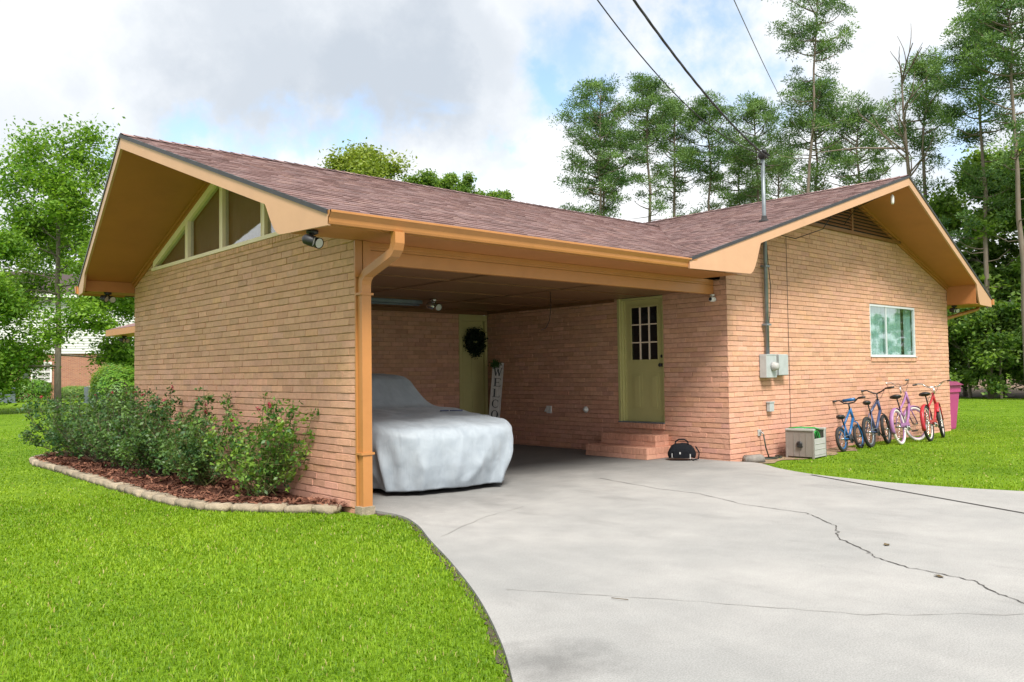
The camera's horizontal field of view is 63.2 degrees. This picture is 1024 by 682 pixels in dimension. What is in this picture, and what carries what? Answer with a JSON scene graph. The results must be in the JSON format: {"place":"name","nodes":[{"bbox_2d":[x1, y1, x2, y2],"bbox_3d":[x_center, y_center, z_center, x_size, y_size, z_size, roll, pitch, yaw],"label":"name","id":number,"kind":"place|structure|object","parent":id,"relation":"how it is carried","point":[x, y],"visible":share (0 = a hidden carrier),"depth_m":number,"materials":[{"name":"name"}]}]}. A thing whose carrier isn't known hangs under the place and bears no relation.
{"place":"outdoors","nodes":[
{"label":"outdoors","id":0,"kind":"place"},
{"bbox_2d":[0,372,1023,681],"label":"lawn","id":1,"kind":"structure","parent":0,"point":[6,414],"depth_m":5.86,"materials":[{"name":"green plant"}]},
{"bbox_2d":[0,387,16,402],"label":"air conditioner","id":2,"kind":"object","parent":1,"relation":"on","point":[9,398],"visible":0.32,"depth_m":48.46,"materials":[{"name":"metal"}]},
{"bbox_2d":[15,379,53,401],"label":"hedge bush","id":3,"kind":"object","parent":1,"relation":"on","point":[31,395],"visible":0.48,"depth_m":49.81,"materials":[{"name":"green plant"}]},
{"bbox_2d":[34,460,45,466],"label":"edging stone","id":4,"kind":"object","parent":1,"relation":"on","point":[36,463],"visible":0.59,"depth_m":13.00,"materials":[{"name":"stone"}]},
{"bbox_2d":[37,462,50,467],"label":"edging stone","id":5,"kind":"object","parent":1,"relation":"on","point":[40,465],"visible":0.49,"depth_m":12.78,"materials":[{"name":"stone"}]},
{"bbox_2d":[8,222,89,273],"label":"broadleaf tree","id":6,"kind":"object","parent":1,"relation":"on","point":[43,259],"visible":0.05,"depth_m":71.00,"materials":[{"name":"green plant"}]},
{"bbox_2d":[44,464,58,469],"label":"edging stone","id":7,"kind":"object","parent":1,"relation":"on","point":[46,466],"visible":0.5,"depth_m":12.57,"materials":[{"name":"stone"}]},
{"bbox_2d":[54,466,69,472],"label":"edging stone","id":8,"kind":"object","parent":1,"relation":"on","point":[57,469],"visible":0.56,"depth_m":12.15,"materials":[{"name":"stone"}]},
{"bbox_2d":[0,108,134,409],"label":"maple tree","id":9,"kind":"object","parent":1,"relation":"on","point":[67,203],"visible":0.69,"depth_m":34.27,"materials":[{"name":"green plant"}]},
{"bbox_2d":[0,271,134,399],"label":"brick house","id":10,"kind":"structure","parent":1,"relation":"on","point":[73,372],"depth_m":55.78,"materials":[{"name":"orange brick"}]},
{"bbox_2d":[31,362,51,382],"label":"window","id":11,"kind":"structure","parent":10,"relation":"in","point":[49,371],"depth_m":54.88,"materials":[{"name":"white plastic"}]},
{"bbox_2d":[61,468,74,474],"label":"edging stone","id":12,"kind":"object","parent":1,"relation":"on","point":[63,470],"visible":0.43,"depth_m":11.91,"materials":[{"name":"stone"}]},
{"bbox_2d":[66,469,79,476],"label":"edging stone","id":13,"kind":"object","parent":1,"relation":"on","point":[68,472],"visible":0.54,"depth_m":11.70,"materials":[{"name":"stone"}]},
{"bbox_2d":[61,385,85,400],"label":"hedge bush","id":14,"kind":"object","parent":1,"relation":"on","point":[66,391],"visible":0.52,"depth_m":50.66,"materials":[{"name":"green plant"}]},
{"bbox_2d":[71,471,88,478],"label":"edging stone","id":15,"kind":"object","parent":1,"relation":"on","point":[74,474],"visible":0.51,"depth_m":11.49,"materials":[{"name":"stone"}]},
{"bbox_2d":[77,473,89,479],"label":"edging stone","id":16,"kind":"object","parent":1,"relation":"on","point":[80,476],"visible":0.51,"depth_m":11.26,"materials":[{"name":"stone"}]},
{"bbox_2d":[82,386,91,402],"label":"air conditioner","id":17,"kind":"object","parent":1,"relation":"on","point":[86,393],"visible":0.24,"depth_m":46.15,"materials":[{"name":"metal"}]},
{"bbox_2d":[83,474,100,481],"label":"edging stone","id":18,"kind":"object","parent":1,"relation":"on","point":[86,477],"visible":0.58,"depth_m":11.10,"materials":[{"name":"stone"}]},
{"bbox_2d":[89,476,105,483],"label":"edging stone","id":19,"kind":"object","parent":1,"relation":"on","point":[92,479],"visible":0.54,"depth_m":10.84,"materials":[{"name":"stone"}]},
{"bbox_2d":[94,478,113,485],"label":"edging stone","id":20,"kind":"object","parent":1,"relation":"on","point":[98,481],"visible":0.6,"depth_m":10.63,"materials":[{"name":"stone"}]},
{"bbox_2d":[102,480,116,487],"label":"edging stone","id":21,"kind":"object","parent":1,"relation":"on","point":[105,483],"visible":0.48,"depth_m":10.44,"materials":[{"name":"stone"}]},
{"bbox_2d":[87,364,134,401],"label":"hedge bush","id":22,"kind":"object","parent":1,"relation":"on","point":[93,377],"visible":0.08,"depth_m":26.82,"materials":[{"name":"green plant"}]},
{"bbox_2d":[87,362,134,414],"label":"hedge bush","id":23,"kind":"object","parent":1,"relation":"on","point":[107,381],"visible":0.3,"depth_m":16.43,"materials":[{"name":"green plant"}]},
{"bbox_2d":[107,482,129,489],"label":"edging stone","id":24,"kind":"object","parent":1,"relation":"on","point":[111,486],"visible":0.62,"depth_m":10.22,"materials":[{"name":"stone"}]},
{"bbox_2d":[116,484,135,491],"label":"edging stone","id":25,"kind":"object","parent":1,"relation":"on","point":[119,488],"visible":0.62,"depth_m":9.96,"materials":[{"name":"stone"}]},
{"bbox_2d":[124,486,141,494],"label":"edging stone","id":26,"kind":"object","parent":1,"relation":"on","point":[128,489],"visible":0.55,"depth_m":9.78,"materials":[{"name":"stone"}]},
{"bbox_2d":[132,488,150,497],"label":"edging stone","id":27,"kind":"object","parent":1,"relation":"on","point":[136,492],"visible":0.5,"depth_m":9.58,"materials":[{"name":"stone"}]},
{"bbox_2d":[141,490,163,500],"bbox_3d":[-4.052,1.746,9.396,0.179,0.091,0.306,1,-3,-40],"label":"edging stone","id":28,"kind":"object","parent":1,"relation":"on","point":[146,495],"visible":0.62,"depth_m":9.34,"materials":[{"name":"stone"}]},
{"bbox_2d":[151,493,172,502],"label":"edging stone","id":29,"kind":"object","parent":1,"relation":"on","point":[157,497],"visible":0.61,"depth_m":9.15,"materials":[{"name":"stone"}]},
{"bbox_2d":[161,495,181,505],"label":"edging stone","id":30,"kind":"object","parent":1,"relation":"on","point":[169,500],"visible":0.6,"depth_m":8.94,"materials":[{"name":"stone"}]},
{"bbox_2d":[174,498,197,508],"bbox_3d":[-3.429,1.717,8.803,0.180,0.093,0.282,1,-4,-44],"label":"edging stone","id":31,"kind":"object","parent":1,"relation":"on","point":[183,503],"visible":0.67,"depth_m":8.72,"materials":[{"name":"stone"}]},
{"bbox_2d":[33,450,349,507],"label":"mulch","id":32,"kind":"object","parent":1,"relation":"on","point":[174,485],"visible":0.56,"depth_m":9.95,"materials":[{"name":"brown wood"}]},
{"bbox_2d":[14,382,127,456],"bbox_3d":[-7.297,1.317,13.929,1.688,1.271,1.808,1,-3,-42],"label":"rose bush","id":33,"kind":"object","parent":32,"relation":"on","point":[28,433],"visible":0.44,"depth_m":13.68,"materials":[{"name":"green plant"}]},
{"bbox_2d":[43,384,138,462],"bbox_3d":[-6.258,1.282,12.965,1.682,1.238,1.336,-1,-2,2],"label":"rose bush","id":34,"kind":"object","parent":32,"relation":"on","point":[74,446],"visible":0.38,"depth_m":12.73,"materials":[{"name":"green plant"}]},
{"bbox_2d":[72,383,168,468],"bbox_3d":[-5.497,1.232,12.049,1.375,1.246,1.580,-1,-2,6],"label":"rose bush","id":35,"kind":"object","parent":32,"relation":"on","point":[109,434],"visible":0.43,"depth_m":11.88,"materials":[{"name":"green plant"}]},
{"bbox_2d":[107,382,197,476],"bbox_3d":[-4.633,1.176,11.074,1.386,1.260,1.224,1,-3,-42],"label":"rose bush","id":36,"kind":"object","parent":32,"relation":"on","point":[139,447],"visible":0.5,"depth_m":10.80,"materials":[{"name":"green plant"}]},
{"bbox_2d":[132,386,253,485],"bbox_3d":[-3.732,1.152,10.123,1.430,1.212,1.640,1,-3,-42],"label":"rose bush","id":37,"kind":"object","parent":32,"relation":"on","point":[196,463],"visible":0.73,"depth_m":9.90,"materials":[{"name":"green plant"}]},
{"bbox_2d":[189,392,318,496],"bbox_3d":[-2.761,1.124,9.013,1.218,1.156,1.927,1,-3,-42],"label":"rose bush","id":38,"kind":"object","parent":32,"relation":"on","point":[257,472],"visible":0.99,"depth_m":8.90,"materials":[{"name":"green plant"}]},
{"bbox_2d":[188,500,212,510],"bbox_3d":[-3.218,1.704,8.625,0.249,0.093,0.180,-2,-3,39],"label":"edging stone","id":39,"kind":"object","parent":1,"relation":"on","point":[196,504],"visible":0.73,"depth_m":8.56,"materials":[{"name":"stone"}]},
{"bbox_2d":[204,502,233,511],"bbox_3d":[-2.981,1.698,8.507,0.274,0.092,0.184,-3,-3,21],"label":"edging stone","id":40,"kind":"object","parent":1,"relation":"on","point":[218,506],"visible":0.74,"depth_m":8.43,"materials":[{"name":"stone"}]},
{"bbox_2d":[230,502,262,512],"bbox_3d":[-2.684,1.693,8.448,0.296,0.097,0.184,0,0,6],"label":"edging stone","id":41,"kind":"object","parent":1,"relation":"on","point":[246,506],"visible":0.78,"depth_m":8.37,"materials":[{"name":"stone"}]},
{"bbox_2d":[259,502,288,512],"bbox_3d":[-2.396,1.683,8.400,0.261,0.090,0.179,-3,-3,10],"label":"edging stone","id":42,"kind":"object","parent":1,"relation":"on","point":[273,507],"visible":0.84,"depth_m":8.32,"materials":[{"name":"stone"}]},
{"bbox_2d":[284,504,315,512],"bbox_3d":[-2.116,1.686,8.348,0.284,0.092,0.183,-3,-5,10],"label":"edging stone","id":43,"kind":"object","parent":1,"relation":"on","point":[298,508],"visible":0.75,"depth_m":8.27,"materials":[{"name":"stone"}]},
{"bbox_2d":[312,503,340,514],"bbox_3d":[-1.841,1.672,8.265,0.255,0.092,0.179,-1,-1,25],"label":"edging stone","id":44,"kind":"object","parent":1,"relation":"on","point":[326,509],"visible":0.88,"depth_m":8.20,"materials":[{"name":"stone"}]},
{"bbox_2d":[318,137,417,181],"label":"broadleaf tree","id":45,"kind":"object","parent":1,"relation":"on","point":[368,161],"visible":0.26,"depth_m":40.92,"materials":[{"name":"green plant"}]},
{"bbox_2d":[401,168,438,186],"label":"broadleaf tree","id":46,"kind":"object","parent":1,"relation":"on","point":[425,178],"visible":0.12,"depth_m":42.57,"materials":[{"name":"green plant"}]},
{"bbox_2d":[375,513,511,681],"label":"lawn edge","id":47,"kind":"object","parent":1,"relation":"on","point":[492,633],"visible":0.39,"depth_m":4.67,"materials":[{"name":"soil"}]},
{"bbox_2d":[435,172,462,190],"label":"broadleaf tree","id":48,"kind":"object","parent":1,"relation":"on","point":[449,180],"visible":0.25,"depth_m":47.09,"materials":[{"name":"green plant"}]},
{"bbox_2d":[454,171,487,195],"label":"broadleaf tree","id":49,"kind":"object","parent":1,"relation":"on","point":[467,181],"visible":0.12,"depth_m":48.95,"materials":[{"name":"green plant"}]},
{"bbox_2d":[485,189,514,200],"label":"broadleaf tree","id":50,"kind":"object","parent":1,"relation":"on","point":[504,194],"visible":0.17,"depth_m":51.04,"materials":[{"name":"green plant"}]},
{"bbox_2d":[74,133,993,515],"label":"brick house","id":51,"kind":"structure","parent":1,"relation":"on","point":[734,333],"depth_m":12.41,"materials":[{"name":"beige brick"}]},
{"bbox_2d":[151,184,280,270],"bbox_3d":[-3.643,-1.672,10.648,0.133,1.061,5.170,1,-3,-42],"label":"window","id":52,"kind":"structure","parent":51,"relation":"in","point":[222,219],"depth_m":10.97,"materials":[{"name":"green paint"}]},
{"bbox_2d":[462,321,483,414],"bbox_3d":[-0.774,0.700,15.978,0.560,2.160,0.054,1,-3,-42],"label":"door","id":53,"kind":"structure","parent":51,"relation":"in","point":[473,397],"depth_m":15.96,"materials":[{"name":"green paint"}]},
{"bbox_2d":[462,325,487,358],"bbox_3d":[-0.708,0.022,15.953,0.662,0.659,0.224,1,-3,-42],"label":"wreath","id":54,"kind":"object","parent":51,"relation":"attached to","point":[474,334],"visible":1,"depth_m":15.92,"materials":[{"name":"plant"}]},
{"bbox_2d":[625,298,663,421],"bbox_3d":[2.136,0.309,13.400,0.121,1.963,0.791,1,-3,-42],"label":"door","id":55,"kind":"structure","parent":51,"relation":"in","point":[644,353],"depth_m":13.43,"materials":[{"name":"green paint"}]},
{"bbox_2d":[597,0,765,154],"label":"phone line","id":56,"kind":"object","parent":51,"relation":"attached to","point":[664,82],"visible":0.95,"depth_m":9.35,"materials":[{"name":"black rubber"}]},
{"bbox_2d":[633,0,768,158],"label":"power cable","id":57,"kind":"object","parent":51,"relation":"attached to","point":[686,70],"visible":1,"depth_m":9.43,"materials":[{"name":"black rubber"}]},
{"bbox_2d":[869,304,915,356],"bbox_3d":[7.264,-0.184,15.960,1.990,1.065,0.160,1,-3,-42],"label":"window","id":58,"kind":"structure","parent":51,"relation":"in","point":[890,326],"depth_m":16.07,"materials":[{"name":"glass"}]},
{"bbox_2d":[546,74,652,216],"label":"pine tree","id":59,"kind":"object","parent":1,"relation":"on","point":[592,117],"visible":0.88,"depth_m":45.72,"materials":[{"name":"green plant"}]},
{"bbox_2d":[565,107,642,217],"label":"pine tree","id":60,"kind":"object","parent":1,"relation":"on","point":[597,166],"visible":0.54,"depth_m":46.75,"materials":[{"name":"green plant"}]},
{"bbox_2d":[605,71,683,221],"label":"pine tree","id":61,"kind":"object","parent":1,"relation":"on","point":[651,87],"visible":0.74,"depth_m":47.48,"materials":[{"name":"green plant"}]},
{"bbox_2d":[740,446,856,463],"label":"bare soil","id":62,"kind":"structure","parent":1,"relation":"on","point":[833,451],"depth_m":12.85,"materials":[{"name":"brown soil"}]},
{"bbox_2d":[742,454,765,462],"bbox_3d":[3.525,1.720,12.155,0.300,0.117,0.200,-3,0,-7],"label":"stone block","id":63,"kind":"object","parent":62,"relation":"on","point":[757,458],"depth_m":12.07,"materials":[{"name":"grey stone"}]},
{"bbox_2d":[763,435,782,458],"bbox_3d":[3.971,1.599,12.686,0.613,0.362,0.248,1,-3,-42],"label":"garden hose","id":64,"kind":"object","parent":62,"relation":"on","point":[771,457],"visible":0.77,"depth_m":12.58,"materials":[{"name":"rubber"}]},
{"bbox_2d":[785,427,826,458],"bbox_3d":[4.512,1.544,12.783,0.446,0.480,0.525,-3,-3,42],"label":"hose box","id":65,"kind":"object","parent":62,"relation":"on","point":[805,441],"visible":1,"depth_m":12.63,"materials":[{"name":"beige plastic"}]},
{"bbox_2d":[832,396,865,451],"bbox_3d":[5.621,1.364,13.852,0.562,0.896,1.032,-1,-2,16],"label":"bicycle","id":66,"kind":"object","parent":1,"relation":"on","point":[847,436],"visible":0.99,"depth_m":13.86,"materials":[{"name":"metal"}]},
{"bbox_2d":[860,386,893,447],"bbox_3d":[6.363,1.330,14.559,0.624,1.000,1.455,-13,-10,40],"label":"bicycle","id":67,"kind":"object","parent":1,"relation":"on","point":[874,429],"visible":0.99,"depth_m":14.47,"materials":[{"name":"metal"}]},
{"bbox_2d":[886,379,927,444],"bbox_3d":[6.981,1.300,15.168,0.604,1.144,1.627,-15,-11,41],"label":"bicycle","id":68,"kind":"object","parent":1,"relation":"on","point":[904,423],"visible":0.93,"depth_m":14.94,"materials":[{"name":"paint"}]},
{"bbox_2d":[912,379,950,440],"bbox_3d":[7.930,1.299,15.605,0.664,1.084,1.714,-13,-9,38],"label":"bicycle","id":69,"kind":"object","parent":1,"relation":"on","point":[938,416],"visible":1,"depth_m":15.47,"materials":[{"name":"metal"}]},
{"bbox_2d":[949,381,962,428],"bbox_3d":[9.287,1.384,18.185,0.730,1.070,0.850,1,-3,-42],"label":"trash bin","id":70,"kind":"object","parent":1,"relation":"on","point":[955,388],"visible":0.22,"depth_m":17.98,"materials":[{"name":"plastic"}]},
{"bbox_2d":[919,9,1023,397],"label":"pine tree","id":71,"kind":"object","parent":1,"relation":"on","point":[950,119],"visible":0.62,"depth_m":35.03,"materials":[{"name":"green plant"}]},
{"bbox_2d":[947,299,1004,397],"bbox_3d":[19.350,0.324,36.137,4.155,4.253,3.809,1,-3,-44],"label":"woodland shrub","id":72,"kind":"object","parent":1,"relation":"on","point":[971,380],"visible":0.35,"depth_m":35.02,"materials":[{"name":"green plant"}]},
{"bbox_2d":[948,0,1023,365],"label":"pine tree","id":73,"kind":"object","parent":1,"relation":"on","point":[996,52],"visible":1,"depth_m":32.36,"materials":[{"name":"green plant"}]},
{"bbox_2d":[949,305,1023,398],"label":"woodland shrub","id":74,"kind":"object","parent":1,"relation":"on","point":[994,381],"visible":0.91,"depth_m":33.93,"materials":[{"name":"green plant"}]},
{"bbox_2d":[987,291,1023,376],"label":"woodland shrub","id":75,"kind":"object","parent":1,"relation":"on","point":[1013,305],"visible":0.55,"depth_m":33.89,"materials":[{"name":"green plant"}]},
{"bbox_2d":[0,0,1023,368],"label":"sky","id":76,"kind":"structure","parent":0,"point":[460,86],"materials":[{"name":"white"}]},
{"bbox_2d":[373,444,717,508],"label":"carport floor","id":77,"kind":"structure","parent":0,"point":[531,465],"depth_m":11.29,"materials":[{"name":"concrete"}]},
{"bbox_2d":[372,373,512,491],"bbox_3d":[-1.788,1.109,11.209,1.957,1.352,4.585,1,-3,-33],"label":"covered car","id":78,"kind":"object","parent":77,"relation":"on","point":[420,442],"visible":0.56,"depth_m":9.36,"materials":[{"name":"fabric"}]},
{"bbox_2d":[487,359,503,417],"bbox_3d":[-0.366,1.102,15.496,0.335,1.605,0.118,5,-8,-4],"label":"welcome sign","id":79,"kind":"object","parent":77,"relation":"on","point":[496,389],"visible":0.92,"depth_m":15.56,"materials":[{"name":"grey wood"}]},
{"bbox_2d":[667,439,699,460],"bbox_3d":[2.546,1.609,12.370,0.471,0.311,0.286,-1,-2,10],"label":"duffel bag","id":80,"kind":"object","parent":77,"relation":"on","point":[681,450],"visible":1,"depth_m":12.28,"materials":[{"name":"black fabric"}]},
{"bbox_2d":[375,460,1023,681],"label":"driveway","id":81,"kind":"structure","parent":0,"point":[605,538],"depth_m":5.41,"materials":[{"name":"concrete"}]},
{"bbox_2d":[449,506,1022,614],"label":"hairline crack","id":82,"kind":"object","parent":81,"relation":"on","point":[740,604],"visible":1,"depth_m":4.67,"materials":[{"name":"grey concrete"}]},
{"bbox_2d":[602,478,1022,602],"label":"driveway crack","id":83,"kind":"object","parent":81,"relation":"on","point":[866,550],"visible":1,"depth_m":5.98,"materials":[{"name":"grey concrete"}]},
{"bbox_2d":[814,475,1023,512],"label":"expansion joint","id":84,"kind":"object","parent":81,"relation":"on","point":[925,495],"visible":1,"depth_m":8.61,"materials":[{"name":"grey concrete"}]},
{"bbox_2d":[734,0,801,133],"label":"thin wire","id":85,"kind":"object","parent":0,"point":[761,59],"visible":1,"depth_m":12.96,"materials":[{"name":"metal"}]},
{"bbox_2d":[959,379,1023,397],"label":"woodland floor","id":86,"kind":"structure","parent":0,"point":[1017,393],"depth_m":41.34,"materials":[{"name":"brown soil"}]},
{"bbox_2d":[630,95,719,218],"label":"pine tree","id":87,"kind":"object","parent":86,"relation":"on","point":[676,183],"visible":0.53,"depth_m":49.30,"materials":[{"name":"green plant"}]},
{"bbox_2d":[670,89,744,215],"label":"pine tree","id":88,"kind":"object","parent":86,"relation":"on","point":[713,115],"visible":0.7,"depth_m":48.78,"materials":[{"name":"green plant"}]},
{"bbox_2d":[699,143,777,207],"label":"pine tree","id":89,"kind":"object","parent":86,"relation":"on","point":[738,171],"visible":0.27,"depth_m":52.86,"materials":[{"name":"green plant"}]},
{"bbox_2d":[720,90,798,207],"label":"pine tree","id":90,"kind":"object","parent":86,"relation":"on","point":[755,107],"visible":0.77,"depth_m":49.91,"materials":[{"name":"green plant"}]},
{"bbox_2d":[740,144,817,203],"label":"pine tree","id":91,"kind":"object","parent":86,"relation":"on","point":[786,188],"visible":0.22,"depth_m":55.45,"materials":[{"name":"green plant"}]},
{"bbox_2d":[761,0,861,193],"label":"pine tree","id":92,"kind":"object","parent":86,"relation":"on","point":[814,27],"visible":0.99,"depth_m":41.91,"materials":[{"name":"green plant"}]},
{"bbox_2d":[765,75,859,192],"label":"pine tree","id":93,"kind":"object","parent":86,"relation":"on","point":[799,123],"visible":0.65,"depth_m":44.21,"materials":[{"name":"green plant"}]},
{"bbox_2d":[799,90,921,188],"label":"pine tree","id":94,"kind":"object","parent":86,"relation":"on","point":[847,161],"visible":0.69,"depth_m":43.24,"materials":[{"name":"green plant"}]},
{"bbox_2d":[816,30,934,175],"bbox_3d":[16.676,-5.763,37.836,4.826,16.739,2.895,-1,-2,-6],"label":"dead tree","id":95,"kind":"object","parent":86,"relation":"on","point":[904,149],"visible":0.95,"depth_m":38.03,"materials":[{"name":"brown wood"}]},
{"bbox_2d":[868,45,967,216],"bbox_3d":[19.397,-5.649,38.953,4.119,16.512,3.955,0,-2,-17],"label":"pine tree","id":96,"kind":"object","parent":86,"relation":"on","point":[919,69],"visible":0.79,"depth_m":38.85,"materials":[{"name":"green plant"}]},
{"bbox_2d":[947,310,979,387],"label":"woodland shrub","id":97,"kind":"object","parent":86,"relation":"on","point":[957,365],"visible":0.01,"depth_m":35.75,"materials":[{"name":"green plant"}]},
{"bbox_2d":[939,206,996,363],"bbox_3d":[20.834,-1.936,40.446,6.000,9.053,4.818,0,-2,-21],"label":"woodland tree","id":98,"kind":"object","parent":86,"relation":"on","point":[951,226],"visible":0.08,"depth_m":39.85,"materials":[{"name":"green plant"}]},
{"bbox_2d":[921,143,1023,395],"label":"woodland tree","id":99,"kind":"object","parent":86,"relation":"on","point":[937,205],"visible":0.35,"depth_m":36.61,"materials":[{"name":"green plant"}]},
{"bbox_2d":[928,147,1017,267],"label":"woodland tree","id":100,"kind":"object","parent":86,"relation":"on","point":[961,201],"visible":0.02,"depth_m":42.19,"materials":[{"name":"green plant"}]},
{"bbox_2d":[949,260,1005,395],"bbox_3d":[20.006,-0.574,38.235,5.541,6.186,6.043,-2,-3,35],"label":"woodland shrub","id":101,"kind":"object","parent":86,"relation":"on","point":[978,271],"visible":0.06,"depth_m":36.54,"materials":[{"name":"green plant"}]},
{"bbox_2d":[948,261,1023,396],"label":"woodland shrub","id":102,"kind":"object","parent":86,"relation":"on","point":[1007,272],"visible":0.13,"depth_m":35.51,"materials":[{"name":"green plant"}]},
{"bbox_2d":[962,132,1023,349],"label":"woodland tree","id":103,"kind":"object","parent":86,"relation":"on","point":[1002,244],"visible":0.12,"depth_m":37.82,"materials":[{"name":"green plant"}]},
{"bbox_2d":[996,139,1023,285],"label":"woodland tree","id":104,"kind":"object","parent":86,"relation":"on","point":[1016,265],"visible":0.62,"depth_m":34.51,"materials":[{"name":"green plant"}]},
{"bbox_2d":[999,280,1023,372],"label":"woodland shrub","id":105,"kind":"object","parent":86,"relation":"on","point":[1022,370],"visible":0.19,"depth_m":34.65,"materials":[{"name":"green plant"}]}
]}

